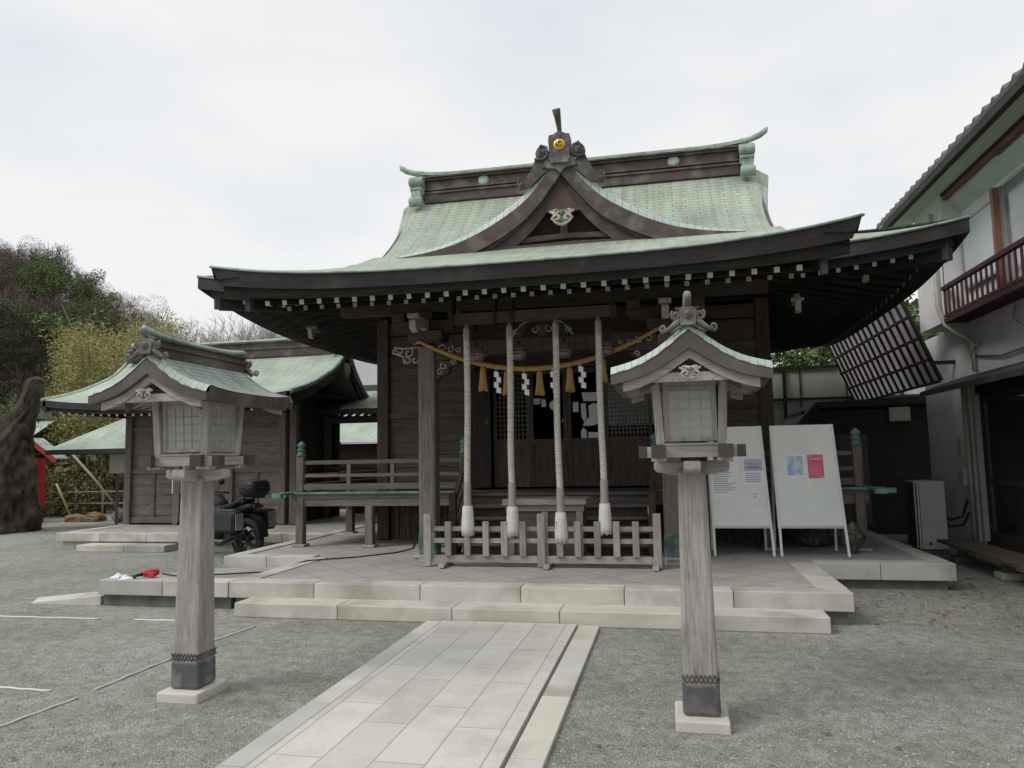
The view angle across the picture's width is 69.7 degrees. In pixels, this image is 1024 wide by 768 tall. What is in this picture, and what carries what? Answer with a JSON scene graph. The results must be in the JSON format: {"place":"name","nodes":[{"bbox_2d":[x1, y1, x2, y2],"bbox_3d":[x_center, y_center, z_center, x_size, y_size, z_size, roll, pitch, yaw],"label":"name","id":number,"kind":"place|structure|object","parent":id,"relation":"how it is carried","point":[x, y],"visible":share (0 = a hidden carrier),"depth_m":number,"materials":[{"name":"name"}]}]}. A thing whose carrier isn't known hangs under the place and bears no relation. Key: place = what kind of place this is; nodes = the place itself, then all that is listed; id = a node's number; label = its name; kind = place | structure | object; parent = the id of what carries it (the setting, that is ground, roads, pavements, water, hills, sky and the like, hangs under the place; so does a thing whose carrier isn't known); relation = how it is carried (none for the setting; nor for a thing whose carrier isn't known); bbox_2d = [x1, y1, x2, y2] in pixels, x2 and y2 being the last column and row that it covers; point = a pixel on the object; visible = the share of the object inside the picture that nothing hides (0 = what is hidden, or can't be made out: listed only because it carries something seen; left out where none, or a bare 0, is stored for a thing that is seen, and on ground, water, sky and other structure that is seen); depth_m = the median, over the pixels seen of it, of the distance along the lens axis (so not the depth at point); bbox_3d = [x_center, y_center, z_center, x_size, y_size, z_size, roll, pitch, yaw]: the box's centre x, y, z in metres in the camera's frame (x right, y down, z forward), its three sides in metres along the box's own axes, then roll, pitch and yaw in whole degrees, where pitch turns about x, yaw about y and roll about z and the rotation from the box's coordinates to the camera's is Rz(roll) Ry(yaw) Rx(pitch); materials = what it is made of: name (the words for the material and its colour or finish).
{"place":"outdoors","nodes":[
{"label":"outdoors","id":0,"kind":"place"},
{"bbox_2d":[3,296,195,506],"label":"hill","id":1,"kind":"structure","parent":0,"point":[91,366],"depth_m":51.28,"materials":[{"name":"green plant"}]},
{"bbox_2d":[0,298,45,401],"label":"pine tree","id":2,"kind":"object","parent":1,"relation":"on","point":[8,335],"visible":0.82,"depth_m":40.46,"materials":[{"name":"green plant"}]},
{"bbox_2d":[0,284,51,358],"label":"budding tree","id":3,"kind":"object","parent":1,"relation":"on","point":[39,307],"visible":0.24,"depth_m":45.61,"materials":[{"name":"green plant"}]},
{"bbox_2d":[0,353,51,393],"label":"budding tree","id":4,"kind":"object","parent":1,"relation":"on","point":[20,369],"visible":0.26,"depth_m":41.53,"materials":[{"name":"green plant"}]},
{"bbox_2d":[0,270,52,311],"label":"budding tree","id":5,"kind":"object","parent":1,"relation":"on","point":[5,279],"visible":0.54,"depth_m":49.12,"materials":[{"name":"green plant"}]},
{"bbox_2d":[0,282,55,347],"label":"budding tree","id":6,"kind":"object","parent":1,"relation":"on","point":[16,289],"visible":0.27,"depth_m":47.21,"materials":[{"name":"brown plant"}]},
{"bbox_2d":[0,325,65,376],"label":"budding tree","id":7,"kind":"object","parent":1,"relation":"on","point":[34,344],"visible":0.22,"depth_m":42.89,"materials":[{"name":"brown plant"}]},
{"bbox_2d":[0,355,68,409],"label":"budding tree","id":8,"kind":"object","parent":1,"relation":"on","point":[21,379],"visible":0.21,"depth_m":39.80,"materials":[{"name":"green plant"}]},
{"bbox_2d":[7,263,66,301],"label":"evergreen tree","id":9,"kind":"object","parent":1,"relation":"on","point":[47,274],"visible":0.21,"depth_m":52.42,"materials":[{"name":"green plant"}]},
{"bbox_2d":[1,258,82,306],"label":"evergreen tree","id":10,"kind":"object","parent":1,"relation":"on","point":[36,284],"visible":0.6,"depth_m":50.92,"materials":[{"name":"green plant"}]},
{"bbox_2d":[2,254,88,309],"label":"evergreen tree","id":11,"kind":"object","parent":1,"relation":"on","point":[64,272],"visible":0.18,"depth_m":55.92,"materials":[{"name":"green plant"}]},
{"bbox_2d":[19,235,80,274],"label":"budding tree","id":12,"kind":"object","parent":1,"relation":"on","point":[60,248],"visible":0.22,"depth_m":59.58,"materials":[{"name":"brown plant"}]},
{"bbox_2d":[21,281,83,313],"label":"budding tree","id":13,"kind":"object","parent":1,"relation":"on","point":[61,295],"visible":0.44,"depth_m":52.67,"materials":[{"name":"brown plant"}]},
{"bbox_2d":[5,312,117,376],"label":"pine tree","id":14,"kind":"object","parent":1,"relation":"on","point":[49,321],"visible":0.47,"depth_m":40.81,"materials":[{"name":"green plant"}]},
{"bbox_2d":[14,309,138,365],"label":"pine tree","id":15,"kind":"object","parent":1,"relation":"on","point":[97,317],"visible":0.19,"depth_m":43.44,"materials":[{"name":"green plant"}]},
{"bbox_2d":[51,295,115,346],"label":"budding tree","id":16,"kind":"object","parent":1,"relation":"on","point":[86,305],"visible":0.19,"depth_m":49.39,"materials":[{"name":"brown plant"}]},
{"bbox_2d":[48,293,124,328],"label":"evergreen tree","id":17,"kind":"object","parent":1,"relation":"on","point":[103,305],"visible":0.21,"depth_m":51.39,"materials":[{"name":"green plant"}]},
{"bbox_2d":[58,268,117,303],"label":"evergreen tree","id":18,"kind":"object","parent":1,"relation":"on","point":[81,281],"visible":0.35,"depth_m":56.55,"materials":[{"name":"green plant"}]},
{"bbox_2d":[72,282,122,313],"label":"evergreen tree","id":19,"kind":"object","parent":1,"relation":"on","point":[96,296],"visible":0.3,"depth_m":55.70,"materials":[{"name":"green plant"}]},
{"bbox_2d":[79,296,153,334],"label":"budding tree","id":20,"kind":"object","parent":1,"relation":"on","point":[119,307],"visible":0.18,"depth_m":52.40,"materials":[{"name":"brown plant"}]},
{"bbox_2d":[108,293,172,334],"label":"budding tree","id":21,"kind":"object","parent":1,"relation":"on","point":[132,301],"visible":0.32,"depth_m":57.63,"materials":[{"name":"brown plant"}]},
{"bbox_2d":[173,311,281,342],"bbox_3d":[-11.005,0.751,32.758,9.208,8.332,5.595,3,-7,-35],"label":"leafless tree","id":22,"kind":"object","parent":1,"relation":"on","point":[235,337],"visible":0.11,"depth_m":32.06,"materials":[{"name":"brown plant"}]},
{"bbox_2d":[772,346,821,366],"bbox_3d":[10.582,1.080,24.902,6.778,7.180,5.945,0,-6,-7],"label":"evergreen tree","id":23,"kind":"object","parent":1,"relation":"on","point":[775,355],"visible":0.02,"depth_m":23.99,"materials":[{"name":"green plant"}]},
{"bbox_2d":[771,347,831,366],"bbox_3d":[11.569,1.170,24.463,7.120,6.956,7.486,1,-6,-19],"label":"evergreen tree","id":24,"kind":"object","parent":1,"relation":"on","point":[796,356],"visible":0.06,"depth_m":24.62,"materials":[{"name":"green plant"}]},
{"bbox_2d":[771,294,933,365],"bbox_3d":[10.960,-0.130,22.388,7.111,7.532,6.236,-2,-6,10],"label":"evergreen tree","id":25,"kind":"object","parent":1,"relation":"on","point":[816,358],"visible":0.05,"depth_m":21.81,"materials":[{"name":"green plant"}]},
{"bbox_2d":[806,298,938,365],"bbox_3d":[11.087,0.347,19.999,6.408,7.740,7.307,0,-6,-7],"label":"evergreen tree","id":26,"kind":"object","parent":1,"relation":"on","point":[812,352],"visible":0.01,"depth_m":19.99,"materials":[{"name":"green plant"}]},
{"bbox_2d":[244,620,576,767],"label":"path","id":27,"kind":"structure","parent":0,"point":[453,694],"depth_m":4.67,"materials":[{"name":"grey stone"}]},
{"bbox_2d":[0,507,1023,767],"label":"gravel ground","id":28,"kind":"structure","parent":0,"point":[42,559],"depth_m":5.27,"materials":[{"name":"grey gravel"}]},
{"bbox_2d":[0,376,45,534],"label":"old tree","id":29,"kind":"object","parent":28,"relation":"on","point":[22,509],"visible":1,"depth_m":17.85,"materials":[{"name":"brown plant"}]},
{"bbox_2d":[0,412,68,477],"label":"distant shrine roof","id":30,"kind":"structure","parent":28,"relation":"on","point":[43,424],"depth_m":28.70,"materials":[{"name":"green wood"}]},
{"bbox_2d":[0,696,77,727],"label":"marking string","id":31,"kind":"object","parent":28,"relation":"on","point":[37,712],"visible":1,"depth_m":4.76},
{"bbox_2d":[34,438,67,522],"bbox_3d":[-13.395,2.696,20.541,2.096,2.360,0.575,-2,-6,12],"label":"red shrine","id":32,"kind":"object","parent":28,"relation":"on","point":[42,445],"visible":0.3,"depth_m":20.57,"materials":[{"name":"wood"}]},
{"bbox_2d":[37,313,96,472],"bbox_3d":[-16.545,1.134,27.224,3.293,7.542,1.946,-4,-6,23],"label":"bamboo","id":33,"kind":"object","parent":28,"relation":"on","point":[48,390],"visible":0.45,"depth_m":27.16,"materials":[{"name":"green plant"}]},
{"bbox_2d":[44,481,100,517],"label":"shrub","id":34,"kind":"object","parent":28,"relation":"on","point":[53,511],"visible":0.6,"depth_m":22.52,"materials":[{"name":"green plant"}]},
{"bbox_2d":[45,470,100,515],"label":"shrub","id":35,"kind":"object","parent":28,"relation":"on","point":[81,507],"visible":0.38,"depth_m":22.87,"materials":[{"name":"green plant"}]},
{"bbox_2d":[45,465,100,514],"bbox_3d":[-14.438,3.568,23.605,2.710,1.959,1.912,-1,-6,1],"label":"shrub","id":36,"kind":"object","parent":28,"relation":"on","point":[55,475],"visible":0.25,"depth_m":23.48,"materials":[{"name":"green plant"}]},
{"bbox_2d":[46,322,100,475],"bbox_3d":[-16.058,1.258,26.724,1.921,7.138,2.804,0,-6,-12],"label":"bamboo","id":37,"kind":"object","parent":28,"relation":"on","point":[57,359],"visible":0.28,"depth_m":26.97,"materials":[{"name":"green plant"}]},
{"bbox_2d":[32,304,123,510],"bbox_3d":[-14.840,1.000,25.509,3.250,7.442,1.920,4,-7,-39],"label":"bamboo","id":38,"kind":"object","parent":28,"relation":"on","point":[81,355],"visible":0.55,"depth_m":25.46,"materials":[{"name":"green plant"}]},
{"bbox_2d":[54,323,113,479],"bbox_3d":[-14.760,1.332,25.443,1.731,6.708,2.929,0,-6,-9],"label":"bamboo","id":39,"kind":"object","parent":28,"relation":"on","point":[89,364],"visible":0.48,"depth_m":25.25,"materials":[{"name":"green plant"}]},
{"bbox_2d":[45,425,123,501],"bbox_3d":[-13.898,3.124,26.107,4.867,3.724,6.499,-5,-7,32],"label":"shrub","id":40,"kind":"object","parent":28,"relation":"on","point":[95,467],"visible":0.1,"depth_m":24.55,"materials":[{"name":"green plant"}]},
{"bbox_2d":[45,418,125,524],"bbox_3d":[-9.754,2.108,20.576,3.350,3.400,4.600,-2,-6,12],"label":"lean to shelter","id":41,"kind":"object","parent":28,"relation":"on","point":[109,439],"visible":0.44,"depth_m":18.95,"materials":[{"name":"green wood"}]},
{"bbox_2d":[55,321,115,479],"bbox_3d":[-15.000,1.272,26.222,1.885,7.006,2.752,-2,-6,9],"label":"bamboo","id":42,"kind":"object","parent":28,"relation":"on","point":[82,383],"visible":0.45,"depth_m":26.07,"materials":[{"name":"green plant"}]},
{"bbox_2d":[48,489,123,515],"bbox_3d":[-11.614,3.591,22.271,6.000,0.850,0.056,-2,-6,12],"label":"fence","id":43,"kind":"object","parent":28,"relation":"on","point":[76,503],"visible":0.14,"depth_m":22.57,"materials":[{"name":"brown wood"}]},
{"bbox_2d":[65,469,123,512],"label":"shrub","id":44,"kind":"object","parent":28,"relation":"on","point":[99,499],"visible":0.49,"depth_m":24.05,"materials":[{"name":"green plant"}]},
{"bbox_2d":[61,320,151,511],"bbox_3d":[-13.760,1.191,25.055,3.008,6.889,1.777,0,-6,-12],"label":"bamboo","id":45,"kind":"object","parent":28,"relation":"on","point":[106,418],"visible":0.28,"depth_m":25.09,"materials":[{"name":"green plant"}]},
{"bbox_2d":[76,543,176,552],"bbox_3d":[-7.100,3.016,13.561,1.844,0.120,0.370,-2,-6,12],"label":"stone step","id":46,"kind":"object","parent":28,"relation":"on","point":[130,547],"visible":1,"depth_m":13.42,"materials":[{"name":"grey stone"}]},
{"bbox_2d":[31,566,280,608],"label":"stone ramp","id":47,"kind":"structure","parent":28,"relation":"on","point":[159,590],"depth_m":8.28,"materials":[{"name":"grey stone"}]},
{"bbox_2d":[88,325,292,703],"bbox_3d":[-2.238,0.919,5.192,0.870,2.512,1.236,-2,-6,12],"label":"post lantern","id":48,"kind":"object","parent":28,"relation":"on","point":[195,398],"visible":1,"depth_m":5.09,"materials":[{"name":"wood"}]},
{"bbox_2d":[162,401,201,452],"bbox_3d":[-2.281,0.287,5.106,0.320,0.375,0.040,-2,-6,12],"label":"window frame","id":49,"kind":"structure","parent":48,"relation":"in","point":[181,420],"depth_m":5.11,"materials":[{"name":"white wood"}]},
{"bbox_2d":[211,403,236,451],"bbox_3d":[-2.072,0.296,5.241,0.040,0.375,0.320,-2,-6,12],"label":"window frame","id":50,"kind":"structure","parent":48,"relation":"in","point":[223,415],"depth_m":5.26,"materials":[{"name":"white wood"}]},
{"bbox_2d":[40,338,368,524],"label":"side hall","id":51,"kind":"structure","parent":28,"relation":"on","point":[309,380],"depth_m":15.79,"materials":[{"name":"wood"}]},
{"bbox_2d":[57,510,376,549],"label":"stone terrace","id":52,"kind":"structure","parent":28,"relation":"on","point":[148,533],"depth_m":14.02,"materials":[{"name":"stone"}]},
{"bbox_2d":[315,391,376,517],"bbox_3d":[-2.549,1.617,17.845,3.300,2.970,3.610,-2,-6,12],"label":"covered corridor","id":53,"kind":"object","parent":52,"relation":"on","point":[367,407],"visible":0.35,"depth_m":16.71,"materials":[{"name":"brown wood"}]},
{"bbox_2d":[177,479,275,552],"bbox_3d":[-4.969,2.284,12.544,2.201,1.323,0.880,-4,-7,31],"label":"motorcycle","id":54,"kind":"object","parent":28,"relation":"on","point":[233,520],"visible":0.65,"depth_m":12.08,"materials":[{"name":"metal"}]},
{"bbox_2d":[215,621,441,767],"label":"path border","id":55,"kind":"object","parent":28,"relation":"on","point":[249,753],"visible":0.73,"depth_m":4.73,"materials":[{"name":"stone"}]},
{"bbox_2d":[340,414,376,508],"bbox_3d":[-3.979,2.484,24.749,7.000,3.250,3.000,-2,-6,12],"label":"annex","id":56,"kind":"object","parent":28,"relation":"on","point":[358,432],"visible":0.08,"depth_m":24.02,"materials":[{"name":"green wood"}]},
{"bbox_2d":[341,359,376,443],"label":"grey building","id":57,"kind":"structure","parent":28,"relation":"on","point":[367,373],"depth_m":30.03,"materials":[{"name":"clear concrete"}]},
{"bbox_2d":[10,554,1023,766],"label":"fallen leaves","id":58,"kind":"object","parent":28,"relation":"on","point":[845,647],"visible":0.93,"depth_m":7.17,"materials":[{"name":"brown plant"}]},
{"bbox_2d":[234,597,831,633],"bbox_3d":[-0.005,2.243,7.199,5.794,0.145,0.370,-2,-6,12],"label":"stone step","id":59,"kind":"object","parent":28,"relation":"on","point":[735,619],"visible":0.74,"depth_m":7.03,"materials":[{"name":"stone"}]},
{"bbox_2d":[505,625,599,767],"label":"path border","id":60,"kind":"object","parent":28,"relation":"on","point":[535,745],"visible":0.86,"depth_m":4.62,"materials":[{"name":"stone"}]},
{"bbox_2d":[224,507,956,624],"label":"stone platform","id":61,"kind":"structure","parent":28,"relation":"on","point":[755,574],"depth_m":8.23,"materials":[{"name":"stone"}]},
{"bbox_2d":[162,543,414,576],"bbox_3d":[-2.533,2.311,9.674,0.628,0.086,3.805,-6,-8,42],"label":"power cable","id":62,"kind":"object","parent":61,"relation":"on","point":[305,561],"visible":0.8,"depth_m":9.59,"materials":[{"name":"black metal"}]},
{"bbox_2d":[419,513,666,570],"bbox_3d":[0.314,1.844,8.693,2.960,0.620,0.397,-2,-6,12],"label":"barrier fence","id":63,"kind":"object","parent":61,"relation":"on","point":[657,561],"visible":1,"depth_m":8.63,"materials":[{"name":"grey wood"}]},
{"bbox_2d":[502,496,590,555],"bbox_3d":[0.457,1.824,9.281,1.040,0.770,0.600,-2,-6,12],"label":"offertory box","id":64,"kind":"object","parent":61,"relation":"on","point":[530,509],"visible":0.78,"depth_m":9.06,"materials":[{"name":"grey wood"}]},
{"bbox_2d":[196,108,970,560],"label":"shrine hall","id":65,"kind":"structure","parent":61,"relation":"on","point":[578,242],"depth_m":11.23,"materials":[{"name":"brown wood"}]},
{"bbox_2d":[461,324,473,536],"bbox_3d":[-0.553,0.543,9.000,0.160,2.602,0.158,-2,-6,12],"label":"bell rope","id":66,"kind":"object","parent":65,"relation":"hanging from","point":[467,527],"visible":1,"depth_m":8.95,"materials":[{"name":"fabric"}]},
{"bbox_2d":[469,325,484,361],"bbox_3d":[-0.453,-0.528,9.338,0.224,0.505,0.221,-2,-6,12],"label":"bell","id":67,"kind":"object","parent":65,"relation":"hanging from","point":[477,353],"visible":0.89,"depth_m":9.25,"materials":[{"name":"brown metal"}]},
{"bbox_2d":[470,371,491,487],"bbox_3d":[-0.527,0.718,11.646,0.390,1.830,0.046,-2,-6,12],"label":"solid door","id":68,"kind":"structure","parent":65,"relation":"in","point":[480,462],"depth_m":11.61,"materials":[{"name":"brown wood"}]},
{"bbox_2d":[493,371,530,486],"bbox_3d":[-0.004,0.707,11.682,0.580,1.840,0.040,-2,-6,12],"label":"lattice door","id":69,"kind":"structure","parent":65,"relation":"in","point":[522,463],"depth_m":11.65,"materials":[{"name":"brown wood"}]},
{"bbox_2d":[506,322,518,537],"bbox_3d":[-0.013,0.526,8.885,0.154,2.612,0.157,-2,-6,12],"label":"bell rope","id":70,"kind":"object","parent":65,"relation":"hanging from","point":[512,520],"visible":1,"depth_m":8.84,"materials":[{"name":"fabric"}]},
{"bbox_2d":[513,322,526,359],"bbox_3d":[0.080,-0.549,9.226,0.224,0.505,0.221,-2,-6,12],"label":"bell","id":71,"kind":"object","parent":65,"relation":"hanging from","point":[519,351],"visible":0.9,"depth_m":9.13,"materials":[{"name":"brown metal"}]},
{"bbox_2d":[414,327,669,395],"bbox_3d":[0.331,-0.242,9.557,3.448,0.820,0.300,-2,-6,12],"label":"sacred rope","id":72,"kind":"object","parent":65,"relation":"hanging from","point":[569,388],"visible":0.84,"depth_m":9.42,"materials":[{"name":"fabric"}]},
{"bbox_2d":[529,368,568,486],"bbox_3d":[0.576,0.684,11.560,0.595,1.840,0.040,-2,-6,12],"label":"open framed door","id":73,"kind":"structure","parent":65,"relation":"in","point":[542,451],"depth_m":11.52,"materials":[{"name":"brown wood"}]},
{"bbox_2d":[552,319,567,543],"bbox_3d":[0.556,0.538,8.764,0.158,2.680,0.158,-2,-6,12],"label":"bell rope","id":74,"kind":"object","parent":65,"relation":"hanging from","point":[561,533],"visible":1,"depth_m":8.72,"materials":[{"name":"fabric"}]},
{"bbox_2d":[559,320,572,357],"bbox_3d":[0.637,-0.571,9.109,0.224,0.505,0.221,-2,-6,12],"label":"bell","id":75,"kind":"object","parent":65,"relation":"hanging from","point":[565,349],"visible":0.77,"depth_m":9.02,"materials":[{"name":"brown metal"}]},
{"bbox_2d":[533,392,598,487],"bbox_3d":[0.924,0.900,11.777,1.120,1.500,0.313,-2,-6,12],"label":"altar","id":76,"kind":"object","parent":65,"relation":"on","point":[591,420],"visible":0.35,"depth_m":11.68,"materials":[{"name":"grey wood"}]},
{"bbox_2d":[566,367,605,485],"bbox_3d":[1.155,0.661,11.439,0.580,1.840,0.040,-2,-6,12],"label":"open framed door","id":77,"kind":"structure","parent":65,"relation":"in","point":[583,453],"depth_m":11.40,"materials":[{"name":"brown wood"}]},
{"bbox_2d":[595,317,611,534],"bbox_3d":[1.063,0.469,8.662,0.159,2.582,0.161,-2,-6,12],"label":"bell rope","id":78,"kind":"object","parent":65,"relation":"hanging from","point":[605,519],"visible":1,"depth_m":8.62,"materials":[{"name":"fabric"}]},
{"bbox_2d":[602,317,614,355],"bbox_3d":[1.141,-0.591,9.003,0.224,0.505,0.221,-2,-6,12],"label":"bell","id":79,"kind":"object","parent":65,"relation":"hanging from","point":[608,347],"visible":0.78,"depth_m":8.91,"materials":[{"name":"brown metal"}]},
{"bbox_2d":[604,366,651,485],"bbox_3d":[1.791,0.636,11.305,0.710,1.840,0.040,-2,-6,12],"label":"lattice door","id":80,"kind":"structure","parent":65,"relation":"in","point":[625,467],"depth_m":11.27,"materials":[{"name":"brown wood"}]},
{"bbox_2d":[707,426,775,556],"bbox_3d":[2.952,1.376,9.602,0.764,1.636,0.652,-2,-6,12],"label":"notice board","id":81,"kind":"object","parent":61,"relation":"on","point":[743,511],"visible":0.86,"depth_m":9.39,"materials":[{"name":"metal"}]},
{"bbox_2d":[710,456,739,497],"bbox_3d":[2.740,1.193,9.490,0.350,0.540,0.082,-2,-6,12],"label":"notice","id":82,"kind":"object","parent":81,"relation":"attached to","point":[725,484],"visible":0.67,"depth_m":9.47,"materials":[{"name":"white paper"}]},
{"bbox_2d":[742,457,764,485],"bbox_3d":[3.096,1.120,9.430,0.255,0.360,0.055,-2,-6,12],"label":"poster","id":83,"kind":"object","parent":81,"relation":"attached to","point":[753,473],"visible":1,"depth_m":9.43,"materials":[{"name":"white paper"}]},
{"bbox_2d":[769,424,850,556],"bbox_3d":[3.769,1.344,9.430,0.834,1.636,0.652,-2,-6,12],"label":"notice board","id":84,"kind":"object","parent":61,"relation":"on","point":[806,501],"visible":0.98,"depth_m":9.27,"materials":[{"name":"metal"}]},
{"bbox_2d":[785,455,804,477],"bbox_3d":[3.598,1.044,9.339,0.220,0.285,0.044,-2,-6,12],"label":"poster","id":85,"kind":"object","parent":84,"relation":"attached to","point":[795,467],"visible":1,"depth_m":9.34,"materials":[{"name":"blue paper"}]},
{"bbox_2d":[807,454,823,477],"bbox_3d":[3.835,1.039,9.287,0.185,0.295,0.046,-2,-6,12],"label":"poster","id":86,"kind":"object","parent":84,"relation":"attached to","point":[815,467],"visible":1,"depth_m":9.29,"materials":[{"name":"pink paper"}]},
{"bbox_2d":[798,528,833,546],"bbox_3d":[4.192,2.115,10.123,0.410,0.255,0.411,3,-7,-39],"label":"stone","id":87,"kind":"object","parent":61,"relation":"on","point":[810,537],"visible":1,"depth_m":10.01,"materials":[{"name":"grey stone"}]},
{"bbox_2d":[611,291,773,734],"bbox_3d":[1.107,0.786,4.490,0.870,2.512,1.236,-2,-6,12],"label":"post lantern","id":88,"kind":"object","parent":28,"relation":"on","point":[692,373],"visible":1,"depth_m":4.34,"materials":[{"name":"wood"}]},
{"bbox_2d":[661,381,717,441],"bbox_3d":[1.064,0.154,4.404,0.320,0.375,0.040,-2,-6,12],"label":"window frame","id":89,"kind":"structure","parent":88,"relation":"in","point":[689,408],"depth_m":4.40,"materials":[{"name":"white wood"}]},
{"bbox_2d":[772,365,924,425],"bbox_3d":[8.403,1.327,17.462,5.700,3.660,0.110,-2,-6,12],"label":"panel fence","id":90,"kind":"object","parent":28,"relation":"on","point":[795,387],"visible":0.07,"depth_m":17.86,"materials":[{"name":"black metal"}]},
{"bbox_2d":[828,301,955,399],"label":"lattice screen roof","id":91,"kind":"structure","parent":28,"relation":"on","point":[887,354],"depth_m":14.01,"materials":[{"name":"brown wood"}]},
{"bbox_2d":[904,480,970,554],"bbox_3d":[6.672,2.052,11.418,0.852,1.100,0.708,-2,-6,12],"label":"outdoor unit","id":92,"kind":"object","parent":28,"relation":"on","point":[927,517],"visible":0.97,"depth_m":11.16,"materials":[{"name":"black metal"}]},
{"bbox_2d":[936,539,1023,580],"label":"bench","id":93,"kind":"object","parent":28,"relation":"on","point":[1010,561],"visible":1,"depth_m":9.32,"materials":[{"name":"brown wood"}]},
{"bbox_2d":[0,0,1023,366],"label":"sky","id":94,"kind":"structure","parent":0,"point":[161,143],"materials":[{"name":"white"}]},
{"bbox_2d":[839,521,865,553],"bbox_3d":[4.316,1.949,9.327,0.324,0.424,0.200,-2,-6,12],"label":"stone","id":95,"kind":"object","parent":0,"point":[856,537],"visible":0.91,"depth_m":9.26,"materials":[{"name":"grey stone"}]},
{"bbox_2d":[780,396,931,533],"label":"storage shed","id":96,"kind":"structure","parent":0,"point":[894,436],"depth_m":14.02,"materials":[{"name":"brown wood"}]},
{"bbox_2d":[834,434,872,523],"bbox_3d":[6.544,1.818,14.119,0.600,1.700,0.036,-2,-6,12],"label":"door","id":97,"kind":"structure","parent":96,"relation":"in","point":[842,442],"depth_m":14.11,"materials":[{"name":"brown wood"}]},
{"bbox_2d":[876,62,1023,553],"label":"office building","id":98,"kind":"structure","parent":0,"point":[971,300],"depth_m":10.74,"materials":[{"name":"grey paint"}]},
{"bbox_2d":[960,199,995,290],"bbox_3d":[6.814,-2.021,10.698,0.050,1.060,1.300,-2,-6,12],"label":"window","id":99,"kind":"structure","parent":98,"relation":"in","point":[978,246],"depth_m":10.75,"materials":[{"name":"glass"}]},
{"bbox_2d":[979,387,1023,549],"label":"sliding door","id":100,"kind":"structure","parent":98,"relation":"in","point":[1002,412],"depth_m":10.53,"materials":[{"name":"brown wood"}]},
{"bbox_2d":[998,166,1023,283],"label":"window","id":101,"kind":"structure","parent":98,"relation":"in","point":[1011,192],"depth_m":9.70,"materials":[{"name":"glass"}]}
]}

